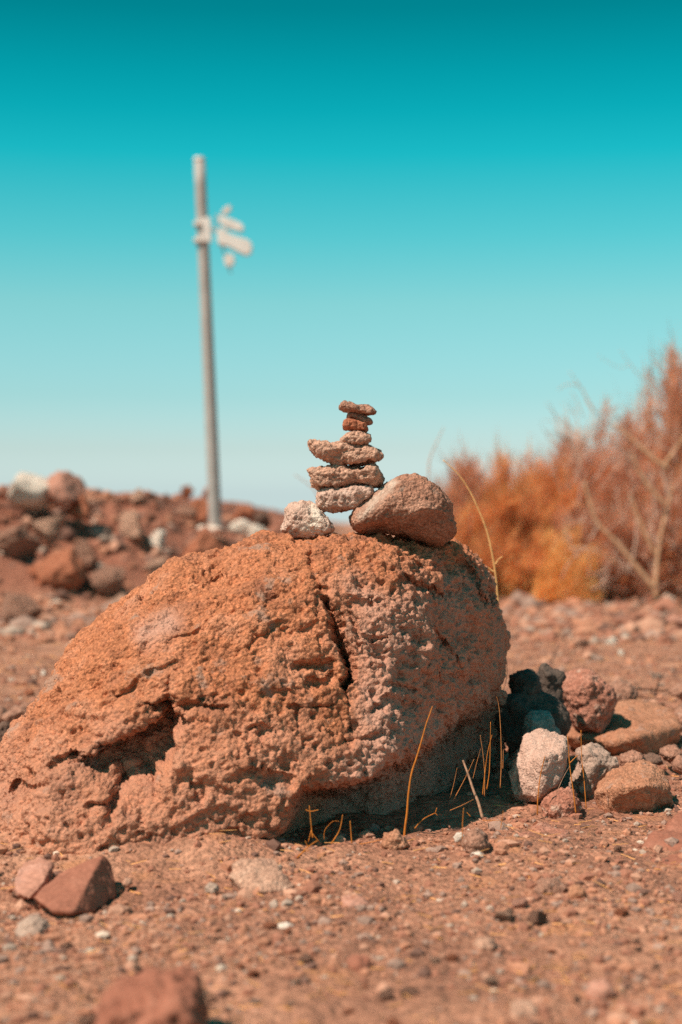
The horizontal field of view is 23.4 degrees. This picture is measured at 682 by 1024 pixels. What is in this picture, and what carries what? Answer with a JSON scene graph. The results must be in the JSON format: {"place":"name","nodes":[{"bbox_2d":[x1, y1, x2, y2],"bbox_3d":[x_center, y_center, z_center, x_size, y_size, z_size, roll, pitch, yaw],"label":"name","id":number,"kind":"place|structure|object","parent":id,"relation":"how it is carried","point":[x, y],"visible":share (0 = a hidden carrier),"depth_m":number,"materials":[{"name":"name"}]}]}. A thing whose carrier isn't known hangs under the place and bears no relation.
{"place":"outdoors","nodes":[
{"label":"outdoors","id":0,"kind":"place"},
{"bbox_2d":[0,492,681,1023],"bbox_3d":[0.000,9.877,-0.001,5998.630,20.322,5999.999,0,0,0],"label":"ground","id":1,"kind":"structure","parent":0,"point":[456,1006],"depth_m":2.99,"materials":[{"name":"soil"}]},
{"bbox_2d":[0,721,9,742],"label":"side rock","id":2,"kind":"object","parent":1,"relation":"on","point":[4,726],"visible":0.22,"depth_m":4.71,"materials":[{"name":"stone"}]},
{"bbox_2d":[0,484,9,499],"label":"bank rock","id":3,"kind":"object","parent":1,"relation":"on","point":[4,490],"visible":1,"depth_m":12.39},
{"bbox_2d":[1,703,28,721],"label":"side rock","id":4,"kind":"object","parent":1,"relation":"on","point":[16,711],"visible":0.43,"depth_m":5.35,"materials":[{"name":"brown stone"}]},
{"bbox_2d":[0,523,42,560],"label":"bank rock","id":5,"kind":"object","parent":1,"relation":"on","point":[21,541],"visible":0.94,"depth_m":11.64,"materials":[{"name":"brown stone"}]},
{"bbox_2d":[0,592,42,624],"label":"bank rock","id":6,"kind":"object","parent":1,"relation":"on","point":[14,606],"visible":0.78,"depth_m":9.98,"materials":[{"name":"brown stone"}]},
{"bbox_2d":[15,914,50,936],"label":"ground stone","id":7,"kind":"object","parent":1,"relation":"on","point":[33,924],"visible":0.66,"depth_m":2.76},
{"bbox_2d":[29,548,87,591],"bbox_3d":[-1.973,0.450,11.526,0.411,0.347,0.389,-13,17,-18],"label":"bank rock","id":8,"kind":"object","parent":1,"relation":"on","point":[64,569],"visible":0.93,"depth_m":11.40,"materials":[{"name":"red stone"}]},
{"bbox_2d":[47,471,86,508],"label":"bank rock","id":9,"kind":"object","parent":1,"relation":"on","point":[66,488],"visible":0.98,"depth_m":12.42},
{"bbox_2d":[34,855,115,915],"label":"stone","id":10,"kind":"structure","parent":1,"relation":"on","point":[87,886],"depth_m":2.96,"materials":[{"name":"stone"}]},
{"bbox_2d":[65,493,91,519],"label":"bank rock","id":11,"kind":"object","parent":1,"relation":"on","point":[80,507],"visible":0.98,"depth_m":12.46,"materials":[{"name":"red stone"}]},
{"bbox_2d":[73,538,97,571],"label":"bank rock","id":12,"kind":"object","parent":1,"relation":"on","point":[85,551],"visible":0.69,"depth_m":11.79,"materials":[{"name":"brown stone"}]},
{"bbox_2d":[76,1013,96,1023],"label":"pebble","id":13,"kind":"object","parent":1,"relation":"on","point":[90,1019],"visible":0.69,"depth_m":2.25,"materials":[{"name":"brown stone"}]},
{"bbox_2d":[88,563,125,596],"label":"bank rock","id":14,"kind":"object","parent":1,"relation":"on","point":[106,580],"visible":0.99,"depth_m":11.51,"materials":[{"name":"brown stone"}]},
{"bbox_2d":[122,877,132,887],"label":"ground pebble","id":15,"kind":"object","parent":1,"relation":"on","point":[127,882],"visible":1,"depth_m":3.09,"materials":[{"name":"beige stone"}]},
{"bbox_2d":[118,510,143,537],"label":"bank rock","id":16,"kind":"object","parent":1,"relation":"on","point":[130,523],"visible":1,"depth_m":12.59,"materials":[{"name":"beige stone"}]},
{"bbox_2d":[129,488,143,504],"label":"bank rock","id":17,"kind":"object","parent":1,"relation":"on","point":[137,497],"visible":1,"depth_m":13.68,"materials":[{"name":"beige stone"}]},
{"bbox_2d":[95,964,209,1023],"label":"ground stone","id":18,"kind":"object","parent":1,"relation":"on","point":[155,995],"visible":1,"depth_m":2.12,"materials":[{"name":"stone"}]},
{"bbox_2d":[142,556,167,572],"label":"bank rock","id":19,"kind":"object","parent":1,"relation":"on","point":[154,565],"visible":0.6,"depth_m":12.19,"materials":[{"name":"beige stone"}]},
{"bbox_2d":[148,529,166,545],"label":"bank rock","id":20,"kind":"object","parent":1,"relation":"on","point":[157,537],"visible":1,"depth_m":12.65,"materials":[{"name":"white stone"}]},
{"bbox_2d":[172,504,197,519],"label":"bank rock","id":21,"kind":"object","parent":1,"relation":"on","point":[188,511],"visible":0.87,"depth_m":14.07,"materials":[{"name":"brown stone"}]},
{"bbox_2d":[181,485,193,498],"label":"bank rock","id":22,"kind":"object","parent":1,"relation":"on","point":[187,491],"visible":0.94,"depth_m":17.89,"materials":[{"name":"red stone"}]},
{"bbox_2d":[190,496,208,520],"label":"bank rock","id":23,"kind":"object","parent":1,"relation":"on","point":[200,505],"visible":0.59,"depth_m":14.33,"materials":[{"name":"red stone"}]},
{"bbox_2d":[183,530,218,554],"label":"bank rock","id":24,"kind":"object","parent":1,"relation":"on","point":[203,541],"visible":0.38,"depth_m":12.76,"materials":[{"name":"red stone"}]},
{"bbox_2d":[196,525,225,530],"bbox_3d":[-1.113,0.178,13.925,0.312,0.142,0.331,0,0,0],"label":"pole footing","id":25,"kind":"object","parent":1,"relation":"on","point":[211,527],"visible":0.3,"depth_m":13.82,"materials":[{"name":"white stone"}]},
{"bbox_2d":[193,156,251,526],"bbox_3d":[-1.001,-1.370,13.964,0.521,3.280,0.160,0,0,11],"label":"sign pole","id":26,"kind":"object","parent":25,"relation":"on","point":[203,238],"visible":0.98,"depth_m":13.95,"materials":[{"name":"metal"}]},
{"bbox_2d":[204,882,218,893],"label":"ground stone","id":27,"kind":"object","parent":1,"relation":"on","point":[210,888],"visible":1,"depth_m":3.01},
{"bbox_2d":[211,533,231,547],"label":"bank rock","id":28,"kind":"object","parent":1,"relation":"on","point":[223,541],"visible":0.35,"depth_m":13.12,"materials":[{"name":"beige stone"}]},
{"bbox_2d":[228,519,252,534],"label":"bank rock","id":29,"kind":"object","parent":1,"relation":"on","point":[240,526],"visible":0.96,"depth_m":13.94,"materials":[{"name":"white stone"}]},
{"bbox_2d":[232,504,255,522],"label":"bank rock","id":30,"kind":"object","parent":1,"relation":"on","point":[246,513],"visible":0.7,"depth_m":16.17,"materials":[{"name":"red stone"}]},
{"bbox_2d":[247,970,260,977],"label":"pebble","id":31,"kind":"object","parent":1,"relation":"on","point":[253,973],"visible":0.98,"depth_m":2.50,"materials":[{"name":"red stone"}]},
{"bbox_2d":[0,529,510,854],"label":"boulder","id":32,"kind":"object","parent":1,"relation":"on","point":[265,684],"visible":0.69,"depth_m":3.58,"materials":[{"name":"stone"}]},
{"bbox_2d":[280,500,334,538],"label":"support stone","id":33,"kind":"object","parent":32,"relation":"on","point":[306,519],"visible":0.94,"depth_m":3.95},
{"bbox_2d":[315,484,374,513],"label":"stack stone","id":34,"kind":"object","parent":33,"relation":"on","point":[337,500],"visible":0.87,"depth_m":3.96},
{"bbox_2d":[306,462,384,489],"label":"stack stone","id":35,"kind":"object","parent":34,"relation":"on","point":[339,476],"visible":0.96,"depth_m":3.97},
{"bbox_2d":[307,439,383,466],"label":"stack stone","id":36,"kind":"object","parent":35,"relation":"on","point":[340,452],"visible":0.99,"depth_m":3.97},
{"bbox_2d":[340,430,371,444],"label":"stack stone","id":37,"kind":"object","parent":36,"relation":"on","point":[358,437],"visible":0.94,"depth_m":3.98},
{"bbox_2d":[342,418,367,432],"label":"stack stone","id":38,"kind":"object","parent":37,"relation":"on","point":[348,424],"visible":0.96,"depth_m":3.99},
{"bbox_2d":[346,413,372,424],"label":"stack stone","id":39,"kind":"object","parent":38,"relation":"on","point":[364,418],"visible":0.95,"depth_m":4.00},
{"bbox_2d":[338,400,376,415],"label":"stack stone","id":40,"kind":"object","parent":39,"relation":"on","point":[345,406],"visible":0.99,"depth_m":3.99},
{"bbox_2d":[349,473,456,547],"bbox_3d":[0.152,-0.004,4.013,0.267,0.183,0.242,0,0,0],"label":"support stone","id":41,"kind":"object","parent":32,"relation":"on","point":[415,507],"visible":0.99,"depth_m":3.93,"materials":[{"name":"stone"}]},
{"bbox_2d":[246,524,264,536],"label":"bank rock","id":42,"kind":"object","parent":1,"relation":"on","point":[254,528],"visible":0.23,"depth_m":13.91,"materials":[{"name":"white stone"}]},
{"bbox_2d":[229,857,294,893],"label":"ground stone","id":43,"kind":"object","parent":1,"relation":"on","point":[266,875],"visible":0.62,"depth_m":3.06,"materials":[{"name":"stone"}]},
{"bbox_2d":[252,510,271,529],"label":"bank rock","id":44,"kind":"object","parent":1,"relation":"on","point":[262,518],"visible":0.7,"depth_m":15.00,"materials":[{"name":"stone"}]},
{"bbox_2d":[263,921,277,929],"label":"pebble","id":45,"kind":"object","parent":1,"relation":"on","point":[268,925],"visible":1,"depth_m":2.75,"materials":[{"name":"red stone"}]},
{"bbox_2d":[296,953,311,962],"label":"pebble","id":46,"kind":"object","parent":1,"relation":"on","point":[305,957],"visible":0.96,"depth_m":2.58,"materials":[{"name":"brown stone"}]},
{"bbox_2d":[0,482,681,644],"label":"rubble","id":47,"kind":"object","parent":1,"relation":"on","point":[628,621],"visible":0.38,"depth_m":11.18,"materials":[{"name":"stone"}]},
{"bbox_2d":[7,472,50,510],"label":"bank rock","id":48,"kind":"object","parent":47,"relation":"on","point":[28,491],"visible":0.87,"depth_m":12.37,"materials":[{"name":"white stone"}]},
{"bbox_2d":[32,514,65,548],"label":"bank rock","id":49,"kind":"object","parent":47,"relation":"on","point":[48,531],"visible":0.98,"depth_m":12.05,"materials":[{"name":"beige stone"}]},
{"bbox_2d":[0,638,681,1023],"bbox_3d":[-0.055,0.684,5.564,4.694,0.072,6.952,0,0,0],"label":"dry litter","id":50,"kind":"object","parent":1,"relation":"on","point":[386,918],"visible":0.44,"depth_m":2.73,"materials":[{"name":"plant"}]},
{"bbox_2d":[340,894,368,906],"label":"ground stone","id":51,"kind":"object","parent":1,"relation":"on","point":[355,901],"visible":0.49,"depth_m":2.91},
{"bbox_2d":[347,954,373,970],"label":"ground stone","id":52,"kind":"object","parent":1,"relation":"on","point":[359,962],"visible":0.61,"depth_m":2.54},
{"bbox_2d":[378,988,393,1000],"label":"pebble","id":53,"kind":"object","parent":1,"relation":"on","point":[385,994],"visible":1,"depth_m":2.37,"materials":[{"name":"brown stone"}]},
{"bbox_2d":[380,829,409,849],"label":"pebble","id":54,"kind":"object","parent":1,"relation":"on","point":[394,839],"visible":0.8,"depth_m":3.40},
{"bbox_2d":[398,986,419,996],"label":"pebble","id":55,"kind":"object","parent":1,"relation":"on","point":[410,991],"visible":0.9,"depth_m":2.39,"materials":[{"name":"brown stone"}]},
{"bbox_2d":[403,708,431,835],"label":"dry stalk","id":56,"kind":"object","parent":1,"relation":"on","point":[405,824],"visible":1,"depth_m":3.56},
{"bbox_2d":[446,953,457,961],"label":"pebble","id":57,"kind":"object","parent":1,"relation":"on","point":[452,957],"visible":1,"depth_m":2.58,"materials":[{"name":"red stone"}]},
{"bbox_2d":[443,460,502,607],"bbox_3d":[0.383,0.130,4.750,0.181,0.561,0.007,0,0,0],"label":"dry stalk","id":58,"kind":"object","parent":1,"relation":"on","point":[494,563],"visible":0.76,"depth_m":4.75,"materials":[{"name":"plant"}]},
{"bbox_2d":[462,760,483,817],"bbox_3d":[0.292,0.611,3.640,0.007,0.123,0.062,0,0,-44],"label":"stick","id":59,"kind":"object","parent":1,"relation":"on","point":[476,798],"visible":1,"depth_m":3.64,"materials":[{"name":"brown wood"}]},
{"bbox_2d":[427,428,520,546],"bbox_3d":[1.004,0.023,13.385,1.122,1.452,1.059,0,0,0],"label":"dry shrub","id":60,"kind":"object","parent":1,"relation":"on","point":[466,472],"visible":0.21,"depth_m":13.33,"materials":[{"name":"orange plant"}]},
{"bbox_2d":[461,827,489,853],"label":"ground stone","id":61,"kind":"object","parent":1,"relation":"on","point":[475,839],"visible":0.78,"depth_m":3.31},
{"bbox_2d":[473,936,496,951],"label":"ground stone","id":62,"kind":"object","parent":1,"relation":"on","point":[486,943],"visible":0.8,"depth_m":2.64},
{"bbox_2d":[454,496,522,595],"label":"dry shrub","id":63,"kind":"object","parent":1,"relation":"on","point":[478,544],"visible":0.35,"depth_m":12.80,"materials":[{"name":"orange plant"}]},
{"bbox_2d":[482,975,496,984],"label":"pebble","id":64,"kind":"object","parent":1,"relation":"on","point":[490,980],"visible":1,"depth_m":2.42,"materials":[{"name":"beige stone"}]},
{"bbox_2d":[446,432,560,582],"bbox_3d":[1.315,0.113,13.272,1.080,1.715,1.214,0,0,14],"label":"dry shrub","id":65,"kind":"object","parent":1,"relation":"on","point":[514,511],"visible":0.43,"depth_m":13.02,"materials":[{"name":"orange plant"}]},
{"bbox_2d":[494,907,513,921],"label":"pebble","id":66,"kind":"object","parent":1,"relation":"on","point":[505,915],"visible":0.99,"depth_m":2.79,"materials":[{"name":"beige stone"}]},
{"bbox_2d":[504,746,519,772],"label":"heap stone","id":67,"kind":"object","parent":1,"relation":"on","point":[508,762],"visible":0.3,"depth_m":4.33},
{"bbox_2d":[490,540,536,598],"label":"grass tuft","id":68,"kind":"object","parent":1,"relation":"on","point":[509,590],"visible":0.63,"depth_m":12.71,"materials":[{"name":"brown plant"}]},
{"bbox_2d":[511,898,527,907],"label":"pebble","id":69,"kind":"object","parent":1,"relation":"on","point":[520,903],"visible":1,"depth_m":2.89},
{"bbox_2d":[509,998,537,1017],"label":"ground stone","id":70,"kind":"object","parent":1,"relation":"on","point":[526,1008],"visible":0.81,"depth_m":2.30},
{"bbox_2d":[494,518,558,597],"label":"dry shrub","id":71,"kind":"object","parent":1,"relation":"on","point":[532,546],"visible":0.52,"depth_m":12.71,"materials":[{"name":"orange plant"}]},
{"bbox_2d":[494,690,571,754],"bbox_3d":[0.508,0.561,4.392,0.205,0.183,0.199,0,0,0],"label":"heap stone","id":72,"kind":"object","parent":1,"relation":"on","point":[517,707],"visible":0.53,"depth_m":4.33,"materials":[{"name":"stone"}]},
{"bbox_2d":[508,669,542,694],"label":"heap stone","id":73,"kind":"object","parent":72,"relation":"on","point":[527,681],"visible":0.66,"depth_m":4.40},
{"bbox_2d":[526,910,547,925],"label":"pebble","id":74,"kind":"object","parent":1,"relation":"on","point":[537,917],"visible":0.99,"depth_m":2.79,"materials":[{"name":"brown stone"}]},
{"bbox_2d":[508,728,569,802],"bbox_3d":[0.482,0.624,3.995,0.154,0.181,0.183,0,0,0],"label":"heap stone","id":75,"kind":"object","parent":1,"relation":"on","point":[538,745],"visible":0.98,"depth_m":3.95,"materials":[{"name":"stone"}]},
{"bbox_2d":[522,710,560,735],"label":"heap stone","id":76,"kind":"object","parent":1,"relation":"on","point":[536,719],"visible":0.52,"depth_m":4.21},
{"bbox_2d":[493,435,590,540],"bbox_3d":[1.629,0.100,13.633,1.185,1.562,1.236,0,0,26],"label":"dry shrub","id":77,"kind":"object","parent":1,"relation":"on","point":[549,487],"visible":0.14,"depth_m":13.52,"materials":[{"name":"orange plant"}]},
{"bbox_2d":[518,822,569,837],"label":"soil slab","id":78,"kind":"structure","parent":1,"relation":"on","point":[543,827],"depth_m":3.56,"materials":[{"name":"red stone"}]},
{"bbox_2d":[534,877,566,894],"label":"ground stone","id":79,"kind":"object","parent":1,"relation":"on","point":[546,885],"visible":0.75,"depth_m":3.00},
{"bbox_2d":[537,663,571,732],"bbox_3d":[0.595,0.525,4.617,0.100,0.206,0.126,0,0,0],"label":"heap stone","id":80,"kind":"object","parent":1,"relation":"on","point":[552,680],"visible":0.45,"depth_m":4.58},
{"bbox_2d":[540,786,582,818],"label":"heap stone","id":81,"kind":"object","parent":1,"relation":"on","point":[557,805],"visible":0.79,"depth_m":3.81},
{"bbox_2d":[529,417,596,520],"bbox_3d":[1.886,-0.013,13.867,1.253,1.769,1.381,0,0,0],"label":"dry shrub","id":82,"kind":"object","parent":1,"relation":"on","point":[559,448],"visible":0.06,"depth_m":13.96,"materials":[{"name":"orange plant"}]},
{"bbox_2d":[523,518,604,603],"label":"grass tuft","id":83,"kind":"object","parent":1,"relation":"on","point":[554,555],"visible":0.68,"depth_m":12.47,"materials":[{"name":"orange plant"}]},
{"bbox_2d":[567,737,577,813],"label":"dry stalk","id":84,"kind":"object","parent":1,"relation":"on","point":[571,779],"visible":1,"depth_m":3.78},
{"bbox_2d":[541,550,605,601],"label":"grass tuft","id":85,"kind":"object","parent":1,"relation":"on","point":[580,590],"visible":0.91,"depth_m":12.34,"materials":[{"name":"orange plant"}]},
{"bbox_2d":[567,884,585,898],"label":"ground stone","id":86,"kind":"object","parent":1,"relation":"on","point":[576,891],"visible":0.8,"depth_m":2.96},
{"bbox_2d":[573,639,588,647],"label":"pebble","id":87,"kind":"object","parent":1,"relation":"on","point":[582,643],"visible":0.84,"depth_m":8.45,"materials":[{"name":"brown stone"}]},
{"bbox_2d":[550,489,635,596],"bbox_3d":[1.923,0.283,12.995,0.902,1.006,1.055,0,0,39],"label":"dry shrub","id":88,"kind":"object","parent":1,"relation":"on","point":[590,525],"visible":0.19,"depth_m":12.84,"materials":[{"name":"orange plant"}]},
{"bbox_2d":[569,742,618,795],"bbox_3d":[0.633,0.651,4.127,0.121,0.147,0.148,0,0,0],"label":"heap stone","id":89,"kind":"object","parent":1,"relation":"on","point":[598,761],"visible":0.83,"depth_m":4.07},
{"bbox_2d":[586,978,616,999],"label":"ground stone","id":90,"kind":"object","parent":1,"relation":"on","point":[603,988],"visible":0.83,"depth_m":2.38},
{"bbox_2d":[548,393,655,594],"bbox_3d":[2.237,-0.142,13.558,1.227,1.972,1.379,0,0,27],"label":"dry shrub","id":91,"kind":"object","parent":1,"relation":"on","point":[620,477],"visible":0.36,"depth_m":13.42,"materials":[{"name":"orange plant"}]},
{"bbox_2d":[543,390,681,601],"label":"bare shrub","id":92,"kind":"object","parent":1,"relation":"on","point":[653,586],"visible":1,"depth_m":12.28,"materials":[{"name":"plant"}]},
{"bbox_2d":[558,373,595,416],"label":"dead twig","id":93,"kind":"object","parent":92,"relation":"attached to","point":[584,394],"visible":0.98,"depth_m":12.60,"materials":[{"name":"plant"}]},
{"bbox_2d":[614,908,628,916],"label":"pebble","id":94,"kind":"object","parent":1,"relation":"on","point":[622,912],"visible":1,"depth_m":2.83,"materials":[{"name":"red stone"}]},
{"bbox_2d":[609,678,637,701],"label":"heap stone","id":95,"kind":"object","parent":1,"relation":"on","point":[624,690],"visible":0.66,"depth_m":5.28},
{"bbox_2d":[567,699,681,755],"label":"heap stone","id":96,"kind":"object","parent":1,"relation":"on","point":[644,727],"visible":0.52,"depth_m":4.76,"materials":[{"name":"stone"}]},
{"bbox_2d":[562,668,617,733],"bbox_3d":[0.719,0.548,4.816,0.177,0.191,0.243,0,0,0],"label":"heap stone","id":97,"kind":"object","parent":96,"relation":"on","point":[590,699],"visible":0.91,"depth_m":4.72,"materials":[{"name":"stone"}]},
{"bbox_2d":[592,347,664,591],"bbox_3d":[2.504,-0.378,13.811,1.281,2.330,1.381,0,0,0],"label":"dry shrub","id":98,"kind":"object","parent":1,"relation":"on","point":[628,416],"visible":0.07,"depth_m":13.83,"materials":[{"name":"brown plant"}]},
{"bbox_2d":[581,492,681,600],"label":"dry shrub","id":99,"kind":"object","parent":1,"relation":"on","point":[631,582],"visible":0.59,"depth_m":12.73,"materials":[{"name":"brown plant"}]},
{"bbox_2d":[619,750,645,765],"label":"heap stone","id":100,"kind":"object","parent":1,"relation":"on","point":[633,756],"visible":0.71,"depth_m":4.32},
{"bbox_2d":[594,759,673,813],"bbox_3d":[0.708,0.698,3.954,0.185,0.168,0.351,0,0,17],"label":"heap stone","id":101,"kind":"object","parent":1,"relation":"on","point":[638,786],"visible":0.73,"depth_m":3.85,"materials":[{"name":"stone"}]},
{"bbox_2d":[623,318,681,588],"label":"dry shrub","id":102,"kind":"object","parent":1,"relation":"on","point":[673,404],"visible":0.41,"depth_m":13.19,"materials":[{"name":"brown plant"}]},
{"bbox_2d":[644,753,662,764],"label":"heap stone","id":103,"kind":"object","parent":1,"relation":"on","point":[654,758],"visible":0.62,"depth_m":4.33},
{"bbox_2d":[629,448,681,599],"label":"dry shrub","id":104,"kind":"object","parent":1,"relation":"on","point":[675,514],"visible":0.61,"depth_m":12.66,"materials":[{"name":"brown plant"}]},
{"bbox_2d":[641,811,681,864],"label":"soil slab","id":105,"kind":"structure","parent":1,"relation":"on","point":[673,827],"depth_m":3.45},
{"bbox_2d":[658,744,681,762],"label":"heap stone","id":106,"kind":"object","parent":1,"relation":"on","point":[669,753],"visible":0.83,"depth_m":4.39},
{"bbox_2d":[666,615,681,627],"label":"stone","id":107,"kind":"object","parent":1,"relation":"on","point":[677,620],"visible":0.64,"depth_m":10.12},
{"bbox_2d":[668,682,681,699],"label":"heap stone","id":108,"kind":"object","parent":1,"relation":"on","point":[676,690],"visible":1,"depth_m":5.39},
{"bbox_2d":[671,755,681,773],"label":"heap stone","id":109,"kind":"object","parent":1,"relation":"on","point":[676,763],"visible":1,"depth_m":4.28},
{"bbox_2d":[671,891,681,902],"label":"pebble","id":110,"kind":"object","parent":1,"relation":"on","point":[676,896],"visible":1,"depth_m":2.94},
{"bbox_2d":[673,706,681,731],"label":"heap stone","id":111,"kind":"object","parent":1,"relation":"on","point":[678,711],"visible":0.44,"depth_m":4.92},
{"bbox_2d":[0,0,681,522],"label":"sky","id":112,"kind":"structure","parent":0,"point":[449,211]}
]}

